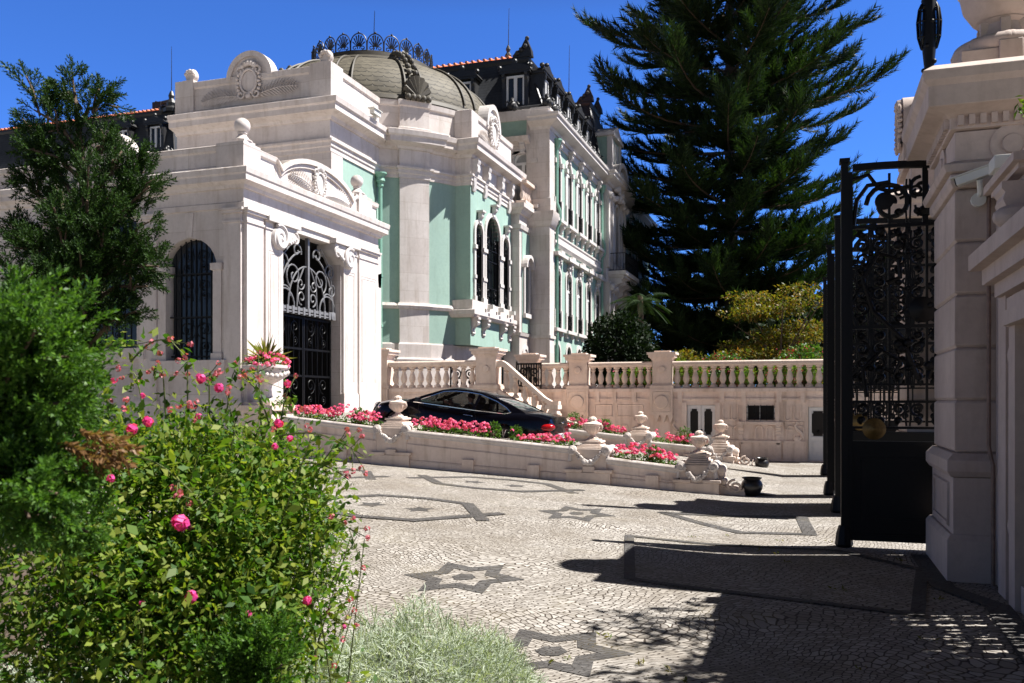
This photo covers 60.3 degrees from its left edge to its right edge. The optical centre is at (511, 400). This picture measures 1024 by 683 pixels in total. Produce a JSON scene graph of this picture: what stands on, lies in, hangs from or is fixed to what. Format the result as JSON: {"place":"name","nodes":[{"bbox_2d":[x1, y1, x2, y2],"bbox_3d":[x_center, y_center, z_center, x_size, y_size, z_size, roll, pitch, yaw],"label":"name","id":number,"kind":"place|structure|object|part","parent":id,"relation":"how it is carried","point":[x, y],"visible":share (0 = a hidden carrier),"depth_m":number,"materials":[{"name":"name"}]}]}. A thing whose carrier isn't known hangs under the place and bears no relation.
{"place":"outdoors","nodes":[
{"label":"outdoors","id":0,"kind":"place"},
{"bbox_2d":[0,47,176,168],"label":"palace wing","id":1,"kind":"structure","parent":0,"point":[152,124],"depth_m":57.62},
{"bbox_2d":[0,0,976,383],"label":"sky","id":2,"kind":"structure","parent":0,"point":[133,40],"materials":[{"name":"blue"}]},
{"bbox_2d":[283,411,784,495],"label":"ramp","id":3,"kind":"structure","parent":0,"point":[771,475],"depth_m":23.65,"materials":[{"name":"stone"}]},
{"bbox_2d":[234,364,296,451],"bbox_3d":[-6.371,0.340,22.843,1.210,2.520,1.202,0,0,19],"label":"flower urn","id":4,"kind":"object","parent":3,"relation":"on","point":[276,374],"visible":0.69,"depth_m":22.44,"materials":[{"name":"stone"}]},
{"bbox_2d":[243,331,292,372],"bbox_3d":[-6.439,-1.232,22.838,1.453,1.164,1.283,0,0,19],"label":"geranium plant","id":5,"kind":"object","parent":4,"relation":"in","point":[267,355],"visible":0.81,"depth_m":22.71,"materials":[{"name":"pink plant"}]},
{"bbox_2d":[276,395,288,411],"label":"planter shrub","id":6,"kind":"object","parent":3,"relation":"on","point":[282,400],"visible":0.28,"depth_m":22.66,"materials":[{"name":"green plant"}]},
{"bbox_2d":[282,415,375,463],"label":"ramp planter wall","id":7,"kind":"structure","parent":3,"relation":"on","point":[335,429],"depth_m":21.44,"materials":[{"name":"stone"}]},
{"bbox_2d":[289,403,383,425],"bbox_3d":[-4.331,0.393,21.860,2.551,0.673,0.700,0,0,19],"label":"geranium bed","id":8,"kind":"object","parent":7,"relation":"in","point":[360,417],"visible":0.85,"depth_m":21.73,"materials":[{"name":"pink plant"}]},
{"bbox_2d":[352,407,367,424],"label":"planter shrub","id":9,"kind":"object","parent":7,"relation":"in","point":[359,410],"visible":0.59,"depth_m":21.65,"materials":[{"name":"green plant"}]},
{"bbox_2d":[369,395,421,466],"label":"urn pier","id":10,"kind":"structure","parent":3,"relation":"on","point":[390,437],"depth_m":20.99,"materials":[{"name":"stone"}]},
{"bbox_2d":[373,388,570,443],"bbox_3d":[-1.073,0.404,22.234,4.925,1.423,2.180,8,2,19],"label":"parked car","id":11,"kind":"object","parent":3,"relation":"on","point":[471,405],"visible":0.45,"depth_m":21.41,"materials":[{"name":"black paint"}]},
{"bbox_3d":[-1.170,-0.014,21.491,2.540,0.407,0.269,8,2,19],"label":"side window","id":12,"kind":"part","parent":11,"relation":"part of","materials":[{"name":"black glass"}]},
{"bbox_3d":[0.170,0.092,21.814,0.800,0.271,1.535,8,2,19],"label":"rear window","id":13,"kind":"part","parent":11,"relation":"part of","materials":[{"name":"grey glass"}]},
{"bbox_2d":[405,430,570,480],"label":"ramp planter wall","id":14,"kind":"structure","parent":3,"relation":"on","point":[474,454],"depth_m":20.21,"materials":[{"name":"stone"}]},
{"bbox_2d":[485,420,501,438],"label":"planter shrub","id":15,"kind":"object","parent":14,"relation":"in","point":[493,432],"visible":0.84,"depth_m":20.53,"materials":[{"name":"green plant"}]},
{"bbox_2d":[411,415,577,445],"bbox_3d":[-0.471,0.737,20.555,4.061,0.782,0.696,0,0,19],"label":"geranium bed","id":16,"kind":"object","parent":14,"relation":"in","point":[449,422],"visible":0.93,"depth_m":20.59,"materials":[{"name":"pink plant"}]},
{"bbox_2d":[508,424,522,440],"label":"planter shrub","id":17,"kind":"object","parent":14,"relation":"in","point":[519,430],"visible":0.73,"depth_m":20.36,"materials":[{"name":"green plant"}]},
{"bbox_2d":[564,416,616,484],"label":"urn pier","id":18,"kind":"structure","parent":3,"relation":"on","point":[589,455],"depth_m":19.44,"materials":[{"name":"stone"}]},
{"bbox_2d":[568,429,626,447],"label":"ramp planter wall","id":19,"kind":"structure","parent":3,"relation":"on","point":[608,438],"depth_m":26.78,"materials":[{"name":"stone"}]},
{"bbox_2d":[566,412,581,429],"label":"planter shrub","id":20,"kind":"object","parent":19,"relation":"in","point":[576,416],"visible":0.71,"depth_m":27.42,"materials":[{"name":"green plant"}]},
{"bbox_2d":[569,417,626,434],"bbox_3d":[2.644,0.827,27.222,1.910,0.648,0.670,0,0,19],"label":"geranium bed","id":21,"kind":"object","parent":19,"relation":"in","point":[581,423],"visible":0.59,"depth_m":27.03,"materials":[{"name":"pink plant"}]},
{"bbox_2d":[600,418,613,432],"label":"planter shrub","id":22,"kind":"object","parent":19,"relation":"in","point":[605,421],"visible":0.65,"depth_m":27.05,"materials":[{"name":"green plant"}]},
{"bbox_2d":[624,411,656,450],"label":"urn pier","id":23,"kind":"structure","parent":3,"relation":"on","point":[640,434],"depth_m":26.50,"materials":[{"name":"stone"}]},
{"bbox_2d":[606,456,678,490],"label":"ramp planter wall","id":24,"kind":"structure","parent":3,"relation":"on","point":[640,474],"depth_m":19.06,"materials":[{"name":"stone"}]},
{"bbox_2d":[610,442,677,464],"bbox_3d":[2.937,1.209,19.398,1.555,0.605,0.685,0,0,19],"label":"geranium bed","id":25,"kind":"object","parent":24,"relation":"in","point":[670,456],"visible":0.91,"depth_m":19.29,"materials":[{"name":"pink plant"}]},
{"bbox_2d":[645,445,662,462],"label":"planter shrub","id":26,"kind":"object","parent":24,"relation":"in","point":[648,450],"visible":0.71,"depth_m":19.34,"materials":[{"name":"green plant"}]},
{"bbox_2d":[649,441,705,456],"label":"ramp planter wall","id":27,"kind":"structure","parent":3,"relation":"on","point":[680,449],"depth_m":26.08,"materials":[{"name":"stone"}]},
{"bbox_2d":[653,429,708,446],"bbox_3d":[5.102,1.161,26.365,1.766,0.636,0.673,0,0,19],"label":"geranium bed","id":28,"kind":"object","parent":27,"relation":"in","point":[676,437],"visible":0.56,"depth_m":26.35,"materials":[{"name":"pink plant"}]},
{"bbox_2d":[677,425,690,444],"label":"planter shrub","id":29,"kind":"object","parent":27,"relation":"in","point":[684,431],"visible":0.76,"depth_m":26.29,"materials":[{"name":"green plant"}]},
{"bbox_2d":[673,430,744,495],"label":"urn pier","id":30,"kind":"structure","parent":3,"relation":"on","point":[700,471],"depth_m":18.66,"materials":[{"name":"stone"}]},
{"bbox_2d":[706,420,752,465],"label":"urn pier","id":31,"kind":"structure","parent":3,"relation":"on","point":[720,448],"depth_m":25.67,"materials":[{"name":"stone"}]},
{"bbox_2d":[87,452,1023,682],"bbox_3d":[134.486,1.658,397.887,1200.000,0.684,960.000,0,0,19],"label":"ground","id":32,"kind":"structure","parent":0,"point":[570,571],"depth_m":9.49,"materials":[{"name":"stone"}]},
{"bbox_2d":[0,514,304,682],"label":"garden bed","id":33,"kind":"object","parent":32,"relation":"on","point":[4,592],"depth_m":7.59,"materials":[{"name":"green plant"}]},
{"bbox_2d":[0,261,146,682],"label":"juniper tree","id":34,"kind":"object","parent":33,"relation":"on","point":[51,374],"visible":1,"depth_m":2.23,"materials":[{"name":"green plant"}]},
{"bbox_2d":[0,54,177,682],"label":"juniper tree","id":35,"kind":"object","parent":33,"relation":"on","point":[86,244],"visible":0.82,"depth_m":4.45,"materials":[{"name":"green plant"}]},
{"bbox_2d":[0,644,184,682],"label":"silver bush","id":36,"kind":"object","parent":33,"relation":"on","point":[31,680],"visible":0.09,"depth_m":4.67,"materials":[{"name":"green plant"}]},
{"bbox_2d":[0,326,379,682],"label":"rose bush","id":37,"kind":"object","parent":33,"relation":"on","point":[229,548],"visible":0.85,"depth_m":3.46,"materials":[{"name":"green plant"}]},
{"bbox_2d":[183,600,307,682],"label":"juniper tree","id":38,"kind":"object","parent":33,"relation":"on","point":[241,657],"visible":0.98,"depth_m":3.02,"materials":[{"name":"green plant"}]},
{"bbox_2d":[197,631,391,682],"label":"silver bush","id":39,"kind":"object","parent":33,"relation":"on","point":[346,655],"visible":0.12,"depth_m":4.68,"materials":[{"name":"green plant"}]},
{"bbox_2d":[296,583,548,682],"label":"silver bush","id":40,"kind":"object","parent":33,"relation":"on","point":[453,659],"visible":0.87,"depth_m":4.98,"materials":[{"name":"green plant"}]},
{"bbox_2d":[0,118,389,448],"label":"entrance pavilion","id":41,"kind":"structure","parent":32,"relation":"on","point":[287,254],"depth_m":23.84,"materials":[{"name":"stone"}]},
{"bbox_2d":[91,219,144,361],"bbox_3d":[-11.569,-3.030,24.484,3.700,3.940,0.500,0,0,19],"label":"window","id":42,"kind":"structure","parent":41,"relation":"in","point":[132,331],"depth_m":24.29,"materials":[{"name":"stone"}]},
{"bbox_2d":[148,213,225,374],"bbox_3d":[-8.509,-2.830,23.449,2.400,4.260,0.500,0,0,19],"label":"window","id":43,"kind":"structure","parent":41,"relation":"in","point":[191,310],"depth_m":23.56,"materials":[{"name":"stone"}]},
{"bbox_2d":[291,465,1023,676],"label":"paving pattern","id":44,"kind":"object","parent":32,"relation":"on","point":[1008,620],"visible":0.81,"depth_m":9.54},
{"bbox_2d":[508,530,943,682],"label":"weeds","id":45,"kind":"object","parent":44,"relation":"on","point":[667,666],"visible":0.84,"depth_m":7.40,"materials":[{"name":"green plant"}]},
{"bbox_2d":[514,350,896,461],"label":"terrace balustrade wall","id":46,"kind":"structure","parent":32,"relation":"on","point":[778,422],"depth_m":30.02,"materials":[{"name":"stone"}]},
{"bbox_2d":[687,405,714,444],"bbox_3d":[6.465,1.055,30.121,0.960,1.830,0.190,0,0,19],"label":"door","id":47,"kind":"structure","parent":46,"relation":"in","point":[699,417],"depth_m":30.08,"materials":[{"name":"white paint"}]},
{"bbox_2d":[746,405,774,420],"bbox_3d":[8.310,0.400,29.459,0.980,0.520,0.262,0,0,19],"label":"window","id":48,"kind":"structure","parent":46,"relation":"in","point":[754,412],"depth_m":29.48,"materials":[{"name":"black glass"}]},
{"bbox_2d":[808,407,822,460],"bbox_3d":[10.032,1.085,28.915,0.610,1.770,0.190,0,0,19],"label":"door","id":49,"kind":"structure","parent":46,"relation":"in","point":[815,414],"depth_m":28.93,"materials":[{"name":"white paint"}]},
{"bbox_2d":[741,476,762,495],"bbox_3d":[5.049,1.805,18.561,0.450,0.390,0.445,0,0,19],"label":"clay pot","id":50,"kind":"object","parent":32,"relation":"on","point":[752,485],"visible":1,"depth_m":18.40,"materials":[{"name":"black ceramic"}]},
{"bbox_2d":[755,457,768,467],"bbox_3d":[7.235,1.825,25.527,0.405,0.351,0.401,0,0,19],"label":"clay pot","id":51,"kind":"object","parent":32,"relation":"on","point":[763,462],"visible":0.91,"depth_m":25.38,"materials":[{"name":"black ceramic"}]},
{"bbox_2d":[820,277,897,475],"bbox_3d":[9.258,-0.652,23.361,2.080,5.304,0.250,0,0,19],"label":"gate leaf","id":52,"kind":"object","parent":32,"relation":"on","point":[823,470],"depth_m":23.60,"materials":[{"name":"black metal"}]},
{"bbox_2d":[823,244,898,494],"bbox_3d":[7.602,-0.652,18.431,2.080,5.304,0.250,0,0,19],"label":"gate leaf","id":53,"kind":"object","parent":32,"relation":"on","point":[829,487],"visible":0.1,"depth_m":18.66,"materials":[{"name":"black metal"}]},
{"bbox_2d":[878,189,936,431],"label":"gate pier","id":54,"kind":"structure","parent":32,"relation":"on","point":[918,394],"depth_m":15.49,"materials":[{"name":"stone"}]},
{"bbox_2d":[830,215,935,512],"bbox_3d":[6.691,-0.652,15.487,2.080,5.304,0.250,0,0,18],"label":"gate leaf","id":55,"kind":"object","parent":54,"relation":"attached to","point":[887,436],"visible":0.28,"depth_m":15.55,"materials":[{"name":"black metal"}]},
{"bbox_2d":[894,97,934,189],"bbox_3d":[7.745,-4.580,16.224,1.396,1.840,1.700,0,0,19],"label":"carved crown","id":56,"kind":"object","parent":54,"relation":"on","point":[902,106],"visible":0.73,"depth_m":15.80,"materials":[{"name":"stone"}]},
{"bbox_2d":[900,0,941,143],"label":"gate lamp","id":57,"kind":"object","parent":56,"relation":"on","point":[929,25],"visible":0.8,"depth_m":15.58,"materials":[{"name":"black metal"}]},
{"bbox_2d":[968,148,1023,614],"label":"gate lodge wall","id":58,"kind":"structure","parent":32,"relation":"on","point":[996,258],"depth_m":8.42,"materials":[{"name":"stone"}]},
{"bbox_2d":[987,195,994,585],"bbox_3d":[5.177,-0.167,9.522,0.091,4.294,0.147,0,0,40],"label":"wall pipe","id":59,"kind":"object","parent":58,"relation":"attached to","point":[991,458],"depth_m":9.51,"materials":[{"name":"beige metal"}]},
{"bbox_2d":[989,154,1010,174],"bbox_3d":[4.908,-2.350,8.791,0.230,0.139,0.300,0,0,19],"label":"wall light","id":60,"kind":"object","parent":58,"relation":"attached to","point":[996,162],"visible":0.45,"depth_m":8.68,"materials":[{"name":"plastic"}]},
{"bbox_2d":[1014,95,1023,118],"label":"overhanging tree","id":61,"kind":"object","parent":32,"relation":"on","point":[1022,107],"visible":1,"depth_m":5.05,"materials":[{"name":"green plant"}]},
{"bbox_2d":[901,56,1023,584],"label":"gate pier","id":62,"kind":"structure","parent":0,"point":[960,119],"depth_m":9.74,"materials":[{"name":"stone"}]},
{"bbox_2d":[835,158,936,547],"bbox_3d":[5.447,-0.652,11.791,2.130,5.304,0.250,0,0,18],"label":"gate leaf","id":63,"kind":"object","parent":62,"relation":"attached to","point":[886,491],"visible":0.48,"depth_m":11.90,"materials":[{"name":"black metal"}]},
{"bbox_2d":[949,164,990,206],"bbox_3d":[5.043,-2.315,9.572,0.478,0.420,0.372,0,0,37],"label":"security camera","id":64,"kind":"object","parent":62,"relation":"attached to","point":[978,175],"visible":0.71,"depth_m":9.48,"materials":[{"name":"grey plastic"}]},
{"bbox_2d":[950,0,1023,63],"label":"stone urn","id":65,"kind":"object","parent":62,"relation":"on","point":[998,25],"visible":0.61,"depth_m":10.09,"materials":[{"name":"stone"}]},
{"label":"terrace ground","id":66,"kind":"structure","parent":0,"visible":0},
{"bbox_2d":[167,11,526,387],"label":"rotunda hall","id":67,"kind":"structure","parent":66,"relation":"on","point":[422,150],"depth_m":35.99,"materials":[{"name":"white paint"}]},
{"bbox_2d":[473,210,485,302],"bbox_3d":[-1.445,-6.195,37.856,0.580,3.890,1.280,0,0,19],"label":"window","id":68,"kind":"structure","parent":67,"relation":"in","point":[476,235],"depth_m":38.03,"materials":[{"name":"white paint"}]},
{"bbox_2d":[484,204,502,307],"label":"window","id":69,"kind":"structure","parent":67,"relation":"in","point":[491,245],"depth_m":40.05,"materials":[{"name":"white paint"}]},
{"bbox_2d":[502,225,511,310],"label":"window","id":70,"kind":"structure","parent":67,"relation":"in","point":[507,227],"depth_m":41.44,"materials":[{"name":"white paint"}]},
{"bbox_2d":[381,347,507,401],"bbox_3d":[-2.709,-0.180,30.709,5.100,3.360,0.890,0,0,19],"label":"landing balustrade","id":71,"kind":"object","parent":66,"relation":"on","point":[488,375],"visible":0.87,"depth_m":30.46,"materials":[{"name":"stone"}]},
{"bbox_2d":[450,367,502,386],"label":"terrace gate","id":72,"kind":"structure","parent":66,"relation":"on","point":[451,382],"depth_m":32.44,"materials":[{"name":"black metal"}]},
{"bbox_2d":[516,361,541,388],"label":"landing gate","id":73,"kind":"structure","parent":66,"relation":"on","point":[528,372],"depth_m":31.30,"materials":[{"name":"black metal"}]},
{"bbox_2d":[433,23,657,388],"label":"palace","id":74,"kind":"structure","parent":66,"relation":"on","point":[574,267],"depth_m":45.26,"materials":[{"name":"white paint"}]},
{"bbox_2d":[511,141,538,208],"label":"window","id":75,"kind":"structure","parent":74,"relation":"in","point":[520,160],"depth_m":43.69,"materials":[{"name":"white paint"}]},
{"bbox_2d":[522,345,528,352],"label":"window","id":76,"kind":"structure","parent":74,"relation":"in","point":[525,347],"depth_m":42.69,"materials":[{"name":"white paint"}]},
{"bbox_2d":[522,255,534,318],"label":"window","id":77,"kind":"structure","parent":74,"relation":"in","point":[528,264],"depth_m":42.84,"materials":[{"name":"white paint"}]},
{"bbox_2d":[554,341,560,375],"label":"window","id":78,"kind":"structure","parent":74,"relation":"in","point":[559,358],"depth_m":45.12,"materials":[{"name":"white paint"}]},
{"bbox_2d":[554,140,567,235],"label":"window","id":79,"kind":"structure","parent":74,"relation":"in","point":[563,223],"depth_m":45.12,"materials":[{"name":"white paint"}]},
{"bbox_2d":[554,250,568,336],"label":"window","id":80,"kind":"structure","parent":74,"relation":"in","point":[561,255],"depth_m":44.95,"materials":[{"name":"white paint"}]},
{"bbox_2d":[565,343,571,376],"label":"window","id":81,"kind":"structure","parent":74,"relation":"in","point":[567,351],"depth_m":46.86,"materials":[{"name":"white paint"}]},
{"bbox_2d":[565,151,577,242],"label":"window","id":82,"kind":"structure","parent":74,"relation":"in","point":[569,214],"depth_m":46.81,"materials":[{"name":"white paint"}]},
{"bbox_2d":[564,257,578,339],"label":"window","id":83,"kind":"structure","parent":74,"relation":"in","point":[569,321],"depth_m":46.82,"materials":[{"name":"white paint"}]},
{"bbox_2d":[575,162,587,248],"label":"window","id":84,"kind":"structure","parent":74,"relation":"in","point":[579,222],"depth_m":48.83,"materials":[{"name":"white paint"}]},
{"bbox_2d":[574,263,588,341],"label":"window","id":85,"kind":"structure","parent":74,"relation":"in","point":[579,323],"depth_m":48.87,"materials":[{"name":"white paint"}]},
{"bbox_2d":[585,172,596,254],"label":"window","id":86,"kind":"structure","parent":74,"relation":"in","point":[588,228],"depth_m":50.99,"materials":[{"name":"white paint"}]},
{"bbox_2d":[584,269,597,343],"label":"window","id":87,"kind":"structure","parent":74,"relation":"in","point":[591,273],"depth_m":50.85,"materials":[{"name":"white paint"}]},
{"bbox_2d":[594,181,604,260],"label":"window","id":88,"kind":"structure","parent":74,"relation":"in","point":[597,235],"depth_m":52.88,"materials":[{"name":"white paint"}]},
{"bbox_2d":[593,274,605,337],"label":"window","id":89,"kind":"structure","parent":74,"relation":"in","point":[600,278],"depth_m":52.85,"materials":[{"name":"white paint"}]},
{"bbox_2d":[634,221,641,285],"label":"window","id":90,"kind":"structure","parent":74,"relation":"in","point":[640,278],"depth_m":65.22,"materials":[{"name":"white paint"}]},
{"bbox_2d":[496,360,600,431],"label":"stone staircase","id":91,"kind":"structure","parent":66,"relation":"on","point":[554,407],"depth_m":29.53,"materials":[{"name":"stone"}]},
{"bbox_2d":[605,371,622,386],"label":"terrace plant","id":92,"kind":"object","parent":66,"relation":"on","point":[620,381],"visible":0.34,"depth_m":31.53,"materials":[{"name":"green plant"}]},
{"bbox_2d":[580,308,660,387],"bbox_3d":[4.532,-1.797,36.803,3.406,4.139,3.381,0,0,19],"label":"dark shrub","id":93,"kind":"object","parent":66,"relation":"on","point":[639,345],"visible":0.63,"depth_m":36.02,"materials":[{"name":"green plant"}]},
{"bbox_2d":[626,367,644,386],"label":"terrace plant","id":94,"kind":"object","parent":66,"relation":"on","point":[635,372],"visible":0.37,"depth_m":31.35,"materials":[{"name":"green plant"}]},
{"bbox_2d":[610,292,671,360],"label":"palm tree","id":95,"kind":"object","parent":66,"relation":"on","point":[641,300],"visible":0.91,"depth_m":51.85,"materials":[{"name":"green plant"}]},
{"bbox_2d":[643,367,651,385],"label":"terrace plant","id":96,"kind":"object","parent":66,"relation":"on","point":[645,382],"visible":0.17,"depth_m":31.17,"materials":[{"name":"green plant"}]},
{"bbox_2d":[673,357,690,386],"bbox_3d":[5.894,-0.926,30.880,0.818,1.218,0.617,0,0,19],"label":"terrace plant","id":97,"kind":"object","parent":66,"relation":"on","point":[681,377],"visible":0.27,"depth_m":30.84,"materials":[{"name":"green plant"}]},
{"bbox_2d":[673,348,711,386],"bbox_3d":[6.587,-1.162,33.140,1.989,1.702,1.769,0,0,19],"label":"garden shrub","id":98,"kind":"object","parent":66,"relation":"on","point":[687,356],"visible":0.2,"depth_m":32.94,"materials":[{"name":"green plant"}]},
{"bbox_2d":[688,366,710,386],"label":"terrace plant","id":99,"kind":"object","parent":66,"relation":"on","point":[700,374],"visible":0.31,"depth_m":30.64,"materials":[{"name":"green plant"}]},
{"bbox_2d":[697,352,754,386],"bbox_3d":[7.482,-1.028,31.166,2.250,1.442,1.212,0,0,19],"label":"flowering shrub","id":100,"kind":"object","parent":66,"relation":"on","point":[717,356],"visible":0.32,"depth_m":31.05,"materials":[{"name":"green plant"}]},
{"bbox_2d":[571,0,912,383],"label":"pine tree","id":101,"kind":"object","parent":66,"relation":"on","point":[764,76],"visible":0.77,"depth_m":57.69,"materials":[{"name":"green plant"}]},
{"bbox_2d":[734,367,756,386],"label":"terrace plant","id":102,"kind":"object","parent":66,"relation":"on","point":[745,374],"visible":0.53,"depth_m":30.15,"materials":[{"name":"green plant"}]},
{"bbox_2d":[689,284,819,385],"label":"garden tree","id":103,"kind":"object","parent":66,"relation":"on","point":[710,353],"visible":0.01,"depth_m":78.20,"materials":[{"name":"green plant"}]},
{"bbox_2d":[756,365,777,386],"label":"terrace plant","id":104,"kind":"object","parent":66,"relation":"on","point":[773,371],"visible":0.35,"depth_m":29.88,"materials":[{"name":"green plant"}]},
{"bbox_2d":[713,280,822,384],"bbox_3d":[10.227,-2.480,34.022,4.901,4.400,3.585,0,0,19],"label":"maple tree","id":105,"kind":"object","parent":66,"relation":"on","point":[764,310],"visible":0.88,"depth_m":34.07,"materials":[{"name":"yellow plant"}]},
{"bbox_2d":[782,358,803,384],"bbox_3d":[9.403,-0.882,29.689,0.675,1.129,0.818,0,0,-41],"label":"terrace plant","id":106,"kind":"object","parent":66,"relation":"on","point":[793,372],"visible":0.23,"depth_m":29.63,"materials":[{"name":"green plant"}]},
{"bbox_2d":[775,341,822,386],"bbox_3d":[10.062,-1.184,30.378,1.961,1.746,1.457,0,0,19],"label":"flowering shrub","id":107,"kind":"object","parent":66,"relation":"on","point":[797,353],"visible":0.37,"depth_m":30.26,"materials":[{"name":"green plant"}]},
{"bbox_2d":[804,358,822,385],"bbox_3d":[10.162,-0.871,29.445,0.823,1.109,0.625,0,0,19],"label":"terrace plant","id":108,"kind":"object","parent":66,"relation":"on","point":[814,379],"visible":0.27,"depth_m":29.44,"materials":[{"name":"green plant"}]},
{"bbox_2d":[747,295,887,386],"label":"evergreen bush","id":109,"kind":"object","parent":66,"relation":"on","point":[818,313],"visible":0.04,"depth_m":42.67,"materials":[{"name":"green plant"}]},
{"bbox_2d":[853,247,896,314],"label":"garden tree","id":110,"kind":"object","parent":66,"relation":"on","point":[887,271],"depth_m":55.67,"materials":[{"name":"green plant"}]}
]}

